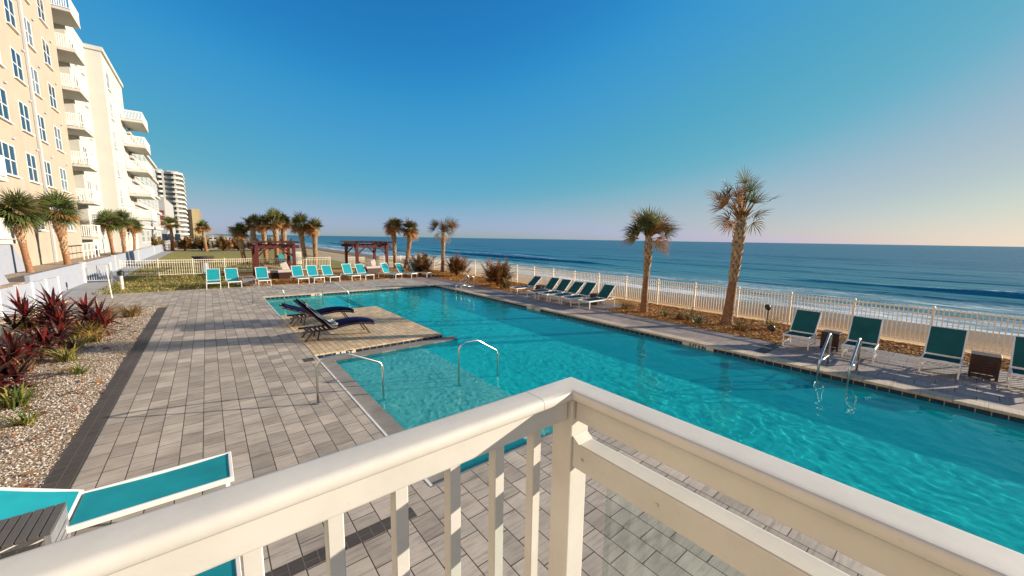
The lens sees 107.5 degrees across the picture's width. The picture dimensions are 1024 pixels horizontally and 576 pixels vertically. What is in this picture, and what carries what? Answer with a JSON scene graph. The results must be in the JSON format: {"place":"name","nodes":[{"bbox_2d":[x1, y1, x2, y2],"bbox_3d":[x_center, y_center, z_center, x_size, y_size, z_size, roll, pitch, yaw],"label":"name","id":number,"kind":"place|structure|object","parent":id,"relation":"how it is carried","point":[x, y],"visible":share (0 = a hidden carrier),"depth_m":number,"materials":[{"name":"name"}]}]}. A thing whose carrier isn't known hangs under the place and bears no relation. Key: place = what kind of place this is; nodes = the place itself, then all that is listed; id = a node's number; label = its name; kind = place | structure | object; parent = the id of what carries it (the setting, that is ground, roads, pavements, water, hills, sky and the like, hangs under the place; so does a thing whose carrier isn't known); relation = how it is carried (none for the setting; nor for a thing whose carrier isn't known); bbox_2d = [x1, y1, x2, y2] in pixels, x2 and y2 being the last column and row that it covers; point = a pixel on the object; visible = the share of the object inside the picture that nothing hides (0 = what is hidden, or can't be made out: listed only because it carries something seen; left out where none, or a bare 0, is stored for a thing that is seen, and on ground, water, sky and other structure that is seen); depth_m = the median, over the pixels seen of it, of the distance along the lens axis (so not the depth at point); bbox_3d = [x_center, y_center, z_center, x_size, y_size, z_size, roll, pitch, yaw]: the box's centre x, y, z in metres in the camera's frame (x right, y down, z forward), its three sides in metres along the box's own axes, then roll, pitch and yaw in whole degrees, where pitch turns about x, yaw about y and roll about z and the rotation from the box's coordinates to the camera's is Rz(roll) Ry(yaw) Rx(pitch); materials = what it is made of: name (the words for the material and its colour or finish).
{"place":"outdoors","nodes":[
{"label":"outdoors","id":0,"kind":"place"},
{"bbox_2d":[0,248,142,288],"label":"terrace","id":1,"kind":"structure","parent":0,"point":[17,278],"depth_m":22.42,"materials":[{"name":"concrete"}]},
{"bbox_2d":[0,239,24,274],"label":"ramp wall","id":2,"kind":"structure","parent":1,"relation":"on","point":[11,261],"depth_m":18.98,"materials":[{"name":"white paint"}]},
{"bbox_2d":[0,187,49,272],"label":"palm tree","id":3,"kind":"object","parent":1,"relation":"on","point":[17,210],"visible":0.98,"depth_m":19.09,"materials":[{"name":"green plant"}]},
{"bbox_2d":[31,187,86,264],"bbox_3d":[-29.311,-4.009,24.398,2.609,5.088,2.734,2,8,10],"label":"palm tree","id":4,"kind":"object","parent":1,"relation":"on","point":[61,217],"visible":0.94,"depth_m":24.16,"materials":[{"name":"green plant"}]},
{"bbox_2d":[88,207,126,254],"bbox_3d":[-37.634,-5.269,35.109,2.832,4.540,2.569,-1,8,-12],"label":"palm tree","id":5,"kind":"object","parent":1,"relation":"on","point":[107,220],"visible":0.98,"depth_m":34.91,"materials":[{"name":"green plant"}]},
{"bbox_2d":[113,208,135,252],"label":"palm tree","id":6,"kind":"object","parent":1,"relation":"on","point":[125,217],"visible":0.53,"depth_m":39.48,"materials":[{"name":"green plant"}]},
{"bbox_2d":[127,216,144,250],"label":"palm tree","id":7,"kind":"object","parent":1,"relation":"on","point":[134,230],"visible":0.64,"depth_m":44.98,"materials":[{"name":"green plant"}]},
{"bbox_2d":[0,305,167,545],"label":"shell bed","id":8,"kind":"object","parent":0,"point":[23,477],"visible":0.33,"depth_m":6.98,"materials":[{"name":"beige gravel"}]},
{"bbox_2d":[0,343,56,393],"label":"cordyline","id":9,"kind":"object","parent":8,"relation":"on","point":[7,369],"visible":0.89,"depth_m":7.35,"materials":[{"name":"red plant"}]},
{"bbox_2d":[0,379,57,409],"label":"grass clump","id":10,"kind":"object","parent":8,"relation":"on","point":[19,398],"visible":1,"depth_m":6.71,"materials":[{"name":"green plant"}]},
{"bbox_2d":[0,406,58,426],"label":"grass clump","id":11,"kind":"object","parent":8,"relation":"on","point":[24,420],"visible":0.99,"depth_m":6.04,"materials":[{"name":"green plant"}]},
{"bbox_2d":[0,317,86,369],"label":"cordyline","id":12,"kind":"object","parent":8,"relation":"on","point":[42,340],"visible":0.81,"depth_m":9.10,"materials":[{"name":"red plant"}]},
{"bbox_2d":[40,342,87,362],"bbox_3d":[-10.796,1.570,9.018,0.929,0.418,1.049,-5,10,-39],"label":"grass clump","id":13,"kind":"object","parent":8,"relation":"on","point":[60,356],"visible":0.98,"depth_m":9.07,"materials":[{"name":"plant"}]},
{"bbox_2d":[0,285,130,341],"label":"cordyline","id":14,"kind":"object","parent":8,"relation":"on","point":[54,312],"visible":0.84,"depth_m":10.89,"materials":[{"name":"red plant"}]},
{"bbox_2d":[0,309,152,487],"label":"leaf litter","id":15,"kind":"object","parent":8,"relation":"on","point":[35,471],"visible":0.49,"depth_m":7.31,"materials":[{"name":"plant"}]},
{"bbox_2d":[60,361,99,374],"bbox_3d":[-9.559,1.755,8.302,0.723,0.276,0.662,-1,8,-15],"label":"grass clump","id":16,"kind":"object","parent":8,"relation":"on","point":[76,369],"visible":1,"depth_m":8.27,"materials":[{"name":"green plant"}]},
{"bbox_2d":[66,317,119,338],"bbox_3d":[-12.610,1.161,11.113,1.700,0.626,1.589,-5,10,-39],"label":"grass clump","id":17,"kind":"object","parent":8,"relation":"on","point":[88,327],"visible":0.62,"depth_m":11.08,"materials":[{"name":"plant"}]},
{"bbox_2d":[72,324,113,342],"bbox_3d":[-11.997,1.309,10.696,1.181,0.461,1.085,-5,10,-39],"label":"grass clump","id":18,"kind":"object","parent":8,"relation":"on","point":[98,335],"visible":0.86,"depth_m":10.70,"materials":[{"name":"plant"}]},
{"bbox_2d":[110,302,147,317],"bbox_3d":[-14.203,0.779,13.944,1.522,0.595,1.390,-5,10,-39],"label":"grass clump","id":19,"kind":"object","parent":8,"relation":"on","point":[133,312],"visible":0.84,"depth_m":13.98,"materials":[{"name":"plant"}]},
{"bbox_2d":[61,249,176,303],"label":"path","id":20,"kind":"structure","parent":0,"point":[89,288],"depth_m":22.34,"materials":[{"name":"concrete"}]},
{"bbox_2d":[82,262,112,282],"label":"gate","id":21,"kind":"structure","parent":20,"relation":"on","point":[85,273],"depth_m":23.26,"materials":[{"name":"white metal"}]},
{"bbox_2d":[159,214,181,250],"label":"palm tree","id":22,"kind":"object","parent":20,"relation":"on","point":[168,221],"visible":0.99,"depth_m":66.09,"materials":[{"name":"green plant"}]},
{"bbox_2d":[155,169,189,234],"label":"apartment tower","id":23,"kind":"structure","parent":0,"point":[171,188],"depth_m":220.36,"materials":[{"name":"white paint"}]},
{"bbox_2d":[91,251,354,294],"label":"lawn","id":24,"kind":"structure","parent":0,"point":[335,265],"depth_m":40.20,"materials":[{"name":"green plant"}]},
{"bbox_2d":[119,256,330,275],"bbox_3d":[-21.805,-1.802,30.063,13.460,1.290,0.080,-5,10,-39],"label":"picket fence","id":25,"kind":"object","parent":24,"relation":"on","point":[218,261],"visible":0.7,"depth_m":28.56,"materials":[{"name":"white metal"}]},
{"bbox_2d":[227,222,248,263],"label":"palm tree","id":26,"kind":"object","parent":24,"relation":"on","point":[236,230],"visible":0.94,"depth_m":39.00,"materials":[{"name":"green plant"}]},
{"bbox_2d":[240,213,261,241],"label":"palm tree","id":27,"kind":"object","parent":24,"relation":"on","point":[250,219],"visible":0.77,"depth_m":39.05,"materials":[{"name":"green plant"}]},
{"bbox_2d":[253,213,271,263],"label":"palm tree","id":28,"kind":"object","parent":24,"relation":"on","point":[261,229],"visible":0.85,"depth_m":39.20,"materials":[{"name":"green plant"}]},
{"bbox_2d":[262,207,284,263],"bbox_3d":[-25.130,-5.609,40.055,2.417,6.192,2.399,3,8,15],"label":"palm tree","id":29,"kind":"object","parent":24,"relation":"on","point":[275,217],"visible":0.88,"depth_m":39.64,"materials":[{"name":"green plant"}]},
{"bbox_2d":[279,212,290,262],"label":"palm tree","id":30,"kind":"object","parent":24,"relation":"on","point":[285,226],"visible":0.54,"depth_m":40.86,"materials":[{"name":"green plant"}]},
{"bbox_2d":[288,212,309,264],"bbox_3d":[-21.686,-5.161,38.748,2.382,5.743,2.760,-5,10,-39],"label":"palm tree","id":31,"kind":"object","parent":24,"relation":"on","point":[297,221],"visible":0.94,"depth_m":38.42,"materials":[{"name":"green plant"}]},
{"bbox_2d":[302,217,323,264],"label":"palm tree","id":32,"kind":"object","parent":24,"relation":"on","point":[314,226],"visible":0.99,"depth_m":38.61,"materials":[{"name":"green plant"}]},
{"bbox_2d":[280,306,441,355],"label":"sun platform","id":33,"kind":"structure","parent":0,"point":[387,327],"depth_m":12.18,"materials":[{"name":"beige tile"}]},
{"bbox_2d":[279,303,353,326],"bbox_3d":[-6.962,0.863,13.467,2.294,0.781,0.656,-5,10,-39],"label":"wooden chaise","id":34,"kind":"object","parent":33,"relation":"on","point":[328,310],"visible":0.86,"depth_m":13.24,"materials":[{"name":"brown wood"}]},
{"bbox_2d":[293,299,373,341],"bbox_3d":[-5.497,0.893,11.679,2.169,1.234,0.656,-5,10,-39],"label":"wooden chaise","id":35,"kind":"object","parent":33,"relation":"on","point":[344,322],"visible":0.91,"depth_m":11.45,"materials":[{"name":"brown wood"}]},
{"bbox_2d":[129,234,603,309],"bbox_3d":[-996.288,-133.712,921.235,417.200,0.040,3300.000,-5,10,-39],"label":"ground","id":36,"kind":"structure","parent":0,"point":[337,257],"depth_m":66.21,"materials":[{"name":"green plant"}]},
{"bbox_2d":[0,276,69,324],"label":"panel fence","id":37,"kind":"object","parent":36,"relation":"on","point":[48,285],"visible":0.52,"depth_m":14.35,"materials":[{"name":"white paint"}]},
{"bbox_2d":[0,0,82,265],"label":"apartment building","id":38,"kind":"structure","parent":36,"relation":"on","point":[35,154],"depth_m":25.07,"materials":[{"name":"beige paint"}]},
{"bbox_2d":[0,87,14,124],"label":"window","id":39,"kind":"structure","parent":38,"relation":"in","point":[4,109],"depth_m":21.51,"materials":[{"name":"blue glass"}]},
{"bbox_2d":[0,140,22,178],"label":"window","id":40,"kind":"structure","parent":38,"relation":"in","point":[7,150],"depth_m":21.57,"materials":[{"name":"blue glass"}]},
{"bbox_2d":[3,0,20,35],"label":"window","id":41,"kind":"structure","parent":38,"relation":"in","point":[8,4],"depth_m":23.23,"materials":[{"name":"blue glass"}]},
{"bbox_2d":[10,46,28,86],"bbox_3d":[-31.025,-13.929,23.593,0.205,1.865,1.870,-5,10,-39],"label":"window","id":42,"kind":"structure","parent":38,"relation":"in","point":[16,57],"depth_m":23.56,"materials":[{"name":"blue glass"}]},
{"bbox_2d":[18,100,35,136],"bbox_3d":[-31.073,-10.846,23.998,0.205,1.865,1.870,-5,10,-39],"label":"window","id":43,"kind":"structure","parent":38,"relation":"in","point":[23,109],"depth_m":23.97,"materials":[{"name":"blue glass"}]},
{"bbox_2d":[24,16,37,52],"bbox_3d":[-32.922,-17.357,25.576,0.205,1.865,1.870,-5,10,-39],"label":"window","id":44,"kind":"structure","parent":38,"relation":"in","point":[27,24],"depth_m":25.75,"materials":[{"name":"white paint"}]},
{"bbox_2d":[25,151,42,184],"bbox_3d":[-31.122,-7.763,24.404,0.205,1.865,1.870,-5,10,-39],"label":"window","id":45,"kind":"structure","parent":38,"relation":"in","point":[31,159],"depth_m":24.37,"materials":[{"name":"blue glass"}]},
{"bbox_2d":[31,66,44,99],"bbox_3d":[-32.970,-14.274,25.981,0.205,1.865,1.870,-5,10,-39],"label":"window","id":46,"kind":"structure","parent":38,"relation":"in","point":[34,73],"depth_m":26.16,"materials":[{"name":"glass"}]},
{"bbox_2d":[37,113,50,144],"bbox_3d":[-33.019,-11.191,26.387,0.205,1.865,1.870,-5,10,-39],"label":"window","id":47,"kind":"structure","parent":38,"relation":"in","point":[41,119],"depth_m":26.54,"materials":[{"name":"blue glass"}]},
{"bbox_2d":[41,37,54,71],"bbox_3d":[-35.370,-17.791,28.581,0.205,1.865,1.870,-5,10,-39],"label":"window","id":48,"kind":"structure","parent":38,"relation":"in","point":[46,52],"depth_m":28.53,"materials":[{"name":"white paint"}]},
{"bbox_2d":[47,81,60,113],"bbox_3d":[-35.418,-14.708,28.986,0.205,1.865,1.870,-5,10,-39],"label":"window","id":49,"kind":"structure","parent":38,"relation":"in","point":[52,96],"depth_m":28.93,"materials":[{"name":"glass"}]},
{"bbox_2d":[24,243,167,291],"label":"retaining wall","id":50,"kind":"structure","parent":36,"relation":"on","point":[71,276],"depth_m":23.81,"materials":[{"name":"white paint"}]},
{"bbox_2d":[51,0,157,255],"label":"apartment building","id":51,"kind":"structure","parent":36,"relation":"on","point":[98,123],"depth_m":39.23,"materials":[{"name":"white paint"}]},
{"bbox_2d":[126,130,163,248],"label":"apartment building","id":52,"kind":"structure","parent":36,"relation":"on","point":[150,229],"depth_m":60.54,"materials":[{"name":"grey concrete"}]},
{"bbox_2d":[158,197,180,243],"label":"hotel block","id":53,"kind":"structure","parent":36,"relation":"on","point":[166,207],"depth_m":109.97,"materials":[{"name":"grey concrete"}]},
{"bbox_2d":[168,236,201,250],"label":"shrub","id":54,"kind":"object","parent":36,"relation":"on","point":[185,244],"visible":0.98,"depth_m":66.64,"materials":[{"name":"plant"}]},
{"bbox_2d":[186,209,201,237],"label":"apartment tower","id":55,"kind":"structure","parent":36,"relation":"on","point":[194,216],"depth_m":248.60,"materials":[{"name":"brown concrete"}]},
{"bbox_2d":[193,219,212,250],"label":"palm tree","id":56,"kind":"object","parent":36,"relation":"on","point":[204,226],"visible":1,"depth_m":66.52,"materials":[{"name":"green plant"}]},
{"bbox_2d":[211,234,235,250],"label":"shrub","id":57,"kind":"object","parent":36,"relation":"on","point":[222,243],"visible":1,"depth_m":68.86,"materials":[{"name":"brown plant"}]},
{"bbox_2d":[238,267,1009,371],"bbox_3d":[-0.604,1.049,15.817,15.650,0.001,48.900,-5,10,-39],"label":"mulch bed","id":58,"kind":"object","parent":36,"relation":"on","point":[339,272],"visible":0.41,"depth_m":16.19,"materials":[{"name":"brown wood"}]},
{"bbox_2d":[246,240,299,280],"bbox_3d":[-17.144,-2.043,27.011,2.900,2.670,3.300,-5,10,-39],"label":"pergola","id":59,"kind":"object","parent":58,"relation":"on","point":[254,246],"visible":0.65,"depth_m":26.62,"materials":[{"name":"red wood"}]},
{"bbox_2d":[261,262,291,278],"bbox_3d":[-17.060,-1.307,27.189,1.773,1.167,1.200,-6,10,-44],"label":"daybed","id":60,"kind":"object","parent":58,"relation":"on","point":[284,271],"visible":0.75,"depth_m":26.97,"materials":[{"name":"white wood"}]},
{"bbox_2d":[340,241,391,274],"bbox_3d":[-12.329,-2.607,31.760,3.100,2.700,3.900,-5,10,-39],"label":"pergola","id":61,"kind":"object","parent":58,"relation":"on","point":[356,245],"visible":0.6,"depth_m":31.08,"materials":[{"name":"red wood"}]},
{"bbox_2d":[355,259,380,273],"bbox_3d":[-12.247,-1.856,31.942,1.200,1.167,1.773,7,10,39],"label":"daybed","id":62,"kind":"object","parent":58,"relation":"on","point":[373,267],"visible":0.73,"depth_m":31.77,"materials":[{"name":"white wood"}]},
{"bbox_2d":[383,216,405,267],"bbox_3d":[-11.496,-4.652,36.969,2.389,5.442,2.256,-3,8,-25],"label":"palm tree","id":63,"kind":"object","parent":58,"relation":"on","point":[395,224],"visible":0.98,"depth_m":36.68,"materials":[{"name":"green plant"}]},
{"bbox_2d":[399,216,418,267],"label":"palm tree","id":64,"kind":"object","parent":58,"relation":"on","point":[410,233],"visible":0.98,"depth_m":37.13,"materials":[{"name":"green plant"}]},
{"bbox_2d":[398,252,446,274],"bbox_3d":[-7.592,-2.003,30.309,3.852,2.107,3.796,-5,10,-39],"label":"shrub","id":65,"kind":"object","parent":58,"relation":"on","point":[422,263],"visible":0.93,"depth_m":30.15,"materials":[{"name":"plant"}]},
{"bbox_2d":[427,215,460,271],"bbox_3d":[-6.163,-3.999,33.703,3.508,5.166,2.077,2,8,11],"label":"palm tree","id":66,"kind":"object","parent":58,"relation":"on","point":[443,231],"visible":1,"depth_m":33.49,"materials":[{"name":"green plant"}]},
{"bbox_2d":[438,253,472,275],"bbox_3d":[-4.548,-1.893,30.547,3.054,1.921,2.986,-1,8,-13],"label":"shrub","id":67,"kind":"object","parent":58,"relation":"on","point":[456,265],"visible":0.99,"depth_m":30.35,"materials":[{"name":"plant"}]},
{"bbox_2d":[475,257,516,287],"bbox_3d":[-0.983,-1.062,24.512,2.984,1.955,2.875,-2,8,-19],"label":"shrub","id":68,"kind":"object","parent":58,"relation":"on","point":[497,273],"visible":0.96,"depth_m":24.31,"materials":[{"name":"plant"}]},
{"bbox_2d":[620,204,681,312],"bbox_3d":[5.945,-1.301,16.292,2.726,4.721,1.886,2,8,8],"label":"palm tree","id":69,"kind":"object","parent":58,"relation":"on","point":[650,224],"visible":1,"depth_m":16.00,"materials":[{"name":"green plant"}]},
{"bbox_2d":[704,164,782,324],"bbox_3d":[8.313,-1.558,14.024,2.839,5.926,1.878,0,8,-8],"label":"palm tree","id":70,"kind":"object","parent":58,"relation":"on","point":[741,213],"visible":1,"depth_m":13.78,"materials":[{"name":"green plant"}]},
{"bbox_2d":[418,255,1023,355],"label":"picket fence","id":71,"kind":"object","parent":36,"relation":"on","point":[598,277],"visible":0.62,"depth_m":14.67,"materials":[{"name":"white metal"}]},
{"bbox_2d":[40,278,884,575],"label":"pool deck","id":72,"kind":"structure","parent":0,"point":[220,370],"depth_m":5.48,"materials":[{"name":"grey stone"}]},
{"bbox_2d":[206,269,220,288],"bbox_3d":[-17.377,-0.545,21.827,0.652,1.046,1.870,-5,9,-38],"label":"sun lounger","id":73,"kind":"object","parent":72,"relation":"on","point":[212,275],"visible":0.94,"depth_m":22.16,"materials":[{"name":"teal fabric"}]},
{"bbox_2d":[224,268,241,287],"bbox_3d":[-16.754,-0.623,22.517,0.652,1.039,1.870,-6,10,-42],"label":"sun lounger","id":74,"kind":"object","parent":72,"relation":"on","point":[231,273],"visible":1,"depth_m":22.84,"materials":[{"name":"teal fabric"}]},
{"bbox_2d":[255,267,270,283],"bbox_3d":[-15.524,-0.729,23.374,0.652,1.064,1.870,-5,10,-39],"label":"sun lounger","id":75,"kind":"object","parent":72,"relation":"on","point":[261,273],"visible":0.98,"depth_m":23.70,"materials":[{"name":"teal fabric"}]},
{"bbox_2d":[262,296,431,485],"bbox_3d":[-6.859,1.501,11.903,0.035,0.106,18.620,-5,10,-39],"label":"pool coping","id":76,"kind":"object","parent":72,"relation":"on","point":[377,425],"visible":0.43,"depth_m":7.08,"materials":[{"name":"white concrete"}]},
{"bbox_2d":[0,307,781,575],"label":"paving band","id":77,"kind":"object","parent":72,"relation":"attached to","point":[67,468],"visible":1,"depth_m":5.36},
{"bbox_2d":[0,502,70,558],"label":"side table","id":78,"kind":"object","parent":77,"relation":"on","point":[49,524],"visible":0.78,"depth_m":3.23,"materials":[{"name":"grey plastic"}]},
{"bbox_2d":[0,451,233,554],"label":"sun lounger","id":79,"kind":"object","parent":77,"relation":"on","point":[99,505],"visible":0.83,"depth_m":3.89,"materials":[{"name":"teal fabric"}]},
{"bbox_2d":[195,557,241,575],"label":"sun lounger","id":80,"kind":"object","parent":77,"relation":"on","point":[228,568],"visible":0.21,"depth_m":3.07,"materials":[{"name":"teal fabric"}]},
{"bbox_2d":[263,284,1023,418],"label":"pool coping","id":81,"kind":"object","parent":72,"relation":"on","point":[951,398],"visible":0.97,"depth_m":9.94,"materials":[{"name":"concrete"}]},
{"bbox_2d":[0,377,1023,575],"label":"balcony railing","id":82,"kind":"object","parent":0,"point":[247,521],"visible":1,"depth_m":0.71,"materials":[{"name":"beige paint"}]},
{"bbox_2d":[50,0,1023,308],"label":"sky","id":83,"kind":"structure","parent":0,"point":[879,122],"materials":[{"name":"blue"}]},
{"bbox_2d":[211,234,1013,358],"bbox_3d":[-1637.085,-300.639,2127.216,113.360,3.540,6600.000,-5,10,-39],"label":"beach","id":84,"kind":"structure","parent":0,"point":[527,278],"depth_m":26.99,"materials":[{"name":"beige sand"}]},
{"bbox_2d":[218,234,1023,335],"bbox_3d":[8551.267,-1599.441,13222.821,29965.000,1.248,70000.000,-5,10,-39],"label":"sea","id":85,"kind":"structure","parent":0,"point":[989,280],"depth_m":83.27,"materials":[{"name":"liquid"}]},
{"bbox_2d":[266,287,1023,553],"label":"pool water","id":86,"kind":"structure","parent":0,"point":[960,469],"depth_m":7.76,"materials":[{"name":"teal liquid"}]},
{"bbox_2d":[407,277,1023,410],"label":"seaside deck","id":87,"kind":"structure","parent":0,"point":[897,368],"depth_m":10.33,"materials":[{"name":"grey stone"}]},
{"bbox_2d":[527,277,559,298],"bbox_3d":[1.713,-0.014,20.211,1.870,1.011,0.652,-5,9,-37],"label":"sun lounger","id":88,"kind":"object","parent":87,"relation":"on","point":[551,284],"visible":0.85,"depth_m":20.41,"materials":[{"name":"white paint"}]},
{"bbox_2d":[538,279,571,301],"bbox_3d":[2.254,0.088,19.563,1.870,0.993,0.652,-5,10,-39],"label":"sun lounger","id":89,"kind":"object","parent":87,"relation":"on","point":[563,285],"visible":0.81,"depth_m":19.79,"materials":[{"name":"white paint"}]},
{"bbox_2d":[549,281,584,303],"bbox_3d":[2.794,0.204,18.981,1.906,0.932,0.652,-5,10,-39],"label":"sun lounger","id":90,"kind":"object","parent":87,"relation":"on","point":[575,287],"visible":0.81,"depth_m":19.18,"materials":[{"name":"teal fabric"}]},
{"bbox_2d":[561,282,596,305],"bbox_3d":[3.274,0.271,18.280,1.870,0.997,0.652,-5,9,-37],"label":"sun lounger","id":91,"kind":"object","parent":87,"relation":"on","point":[587,289],"visible":0.83,"depth_m":18.48,"materials":[{"name":"teal fabric"}]},
{"bbox_2d":[578,284,615,309],"bbox_3d":[3.979,0.389,17.508,1.870,0.988,0.652,-5,9,-37],"label":"sun lounger","id":92,"kind":"object","parent":87,"relation":"on","point":[605,292],"visible":1,"depth_m":17.71,"materials":[{"name":"teal fabric"}]},
{"bbox_2d":[782,309,821,349],"bbox_3d":[8.846,1.242,11.446,1.120,1.028,0.652,-5,10,-38],"label":"lounge chair","id":93,"kind":"object","parent":87,"relation":"on","point":[804,324],"visible":1,"depth_m":11.53,"materials":[{"name":"teal fabric"}]},
{"bbox_2d":[820,329,842,351],"bbox_3d":[9.465,1.551,11.125,0.416,0.520,0.420,-5,10,-39],"label":"side table","id":94,"kind":"object","parent":87,"relation":"on","point":[836,342],"visible":0.94,"depth_m":11.01,"materials":[{"name":"red wood"}]},
{"bbox_2d":[816,333,861,384],"bbox_3d":[7.956,2.162,9.193,0.995,1.964,0.669,-5,10,-39],"label":"pool ladder","id":95,"kind":"object","parent":87,"relation":"attached to","point":[858,347],"visible":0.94,"depth_m":9.13,"materials":[{"name":"metal"}]},
{"bbox_2d":[841,315,883,362],"bbox_3d":[9.692,1.383,10.378,1.085,1.053,0.652,-5,10,-40],"label":"lounge chair","id":96,"kind":"object","parent":87,"relation":"on","point":[867,330],"visible":0.97,"depth_m":10.48,"materials":[{"name":"teal fabric"}]},
{"bbox_2d":[918,325,968,379],"bbox_3d":[10.626,1.552,9.241,1.096,1.046,0.652,-5,9,-37],"label":"lounge chair","id":97,"kind":"object","parent":87,"relation":"on","point":[945,345],"visible":1,"depth_m":9.33,"materials":[{"name":"teal fabric"}]},
{"bbox_2d":[968,350,1001,381],"bbox_3d":[11.248,1.846,8.934,0.449,0.562,0.454,-5,10,-39],"label":"side table","id":98,"kind":"object","parent":87,"relation":"on","point":[985,363],"visible":1,"depth_m":8.82,"materials":[{"name":"red wood"}]},
{"bbox_2d":[1006,335,1023,389],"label":"lounge chair","id":99,"kind":"object","parent":87,"relation":"on","point":[1016,367],"visible":1,"depth_m":8.51,"materials":[{"name":"teal fabric"}]},
{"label":"pool floor","id":100,"kind":"structure","parent":0,"visible":0},
{"bbox_2d":[319,336,457,484],"bbox_3d":[-3.422,2.337,10.982,4.050,1.195,12.700,-5,10,-39],"label":"pool ledge","id":101,"kind":"object","parent":100,"relation":"on","point":[387,423],"visible":0.13,"depth_m":8.02,"materials":[{"name":"concrete"}]},
{"bbox_2d":[265,286,1023,422],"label":"waterline tile","id":102,"kind":"object","parent":100,"relation":"attached to","point":[1003,416],"visible":0.43,"depth_m":10.29,"materials":[{"name":"blue tile"}]},
{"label":"pool shelf","id":103,"kind":"structure","parent":0,"visible":0},
{"bbox_2d":[315,353,384,404],"bbox_3d":[-3.125,1.891,7.332,1.319,1.321,0.099,-5,10,-39],"label":"handrail","id":104,"kind":"object","parent":103,"relation":"on","point":[336,355],"visible":0.91,"depth_m":7.10,"materials":[{"name":"metal"}]},
{"bbox_2d":[458,340,498,380],"bbox_3d":[-0.779,1.817,8.868,1.199,1.261,0.099,-5,10,-39],"label":"handrail","id":105,"kind":"object","parent":103,"relation":"on","point":[460,346],"visible":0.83,"depth_m":8.58,"materials":[{"name":"metal"}]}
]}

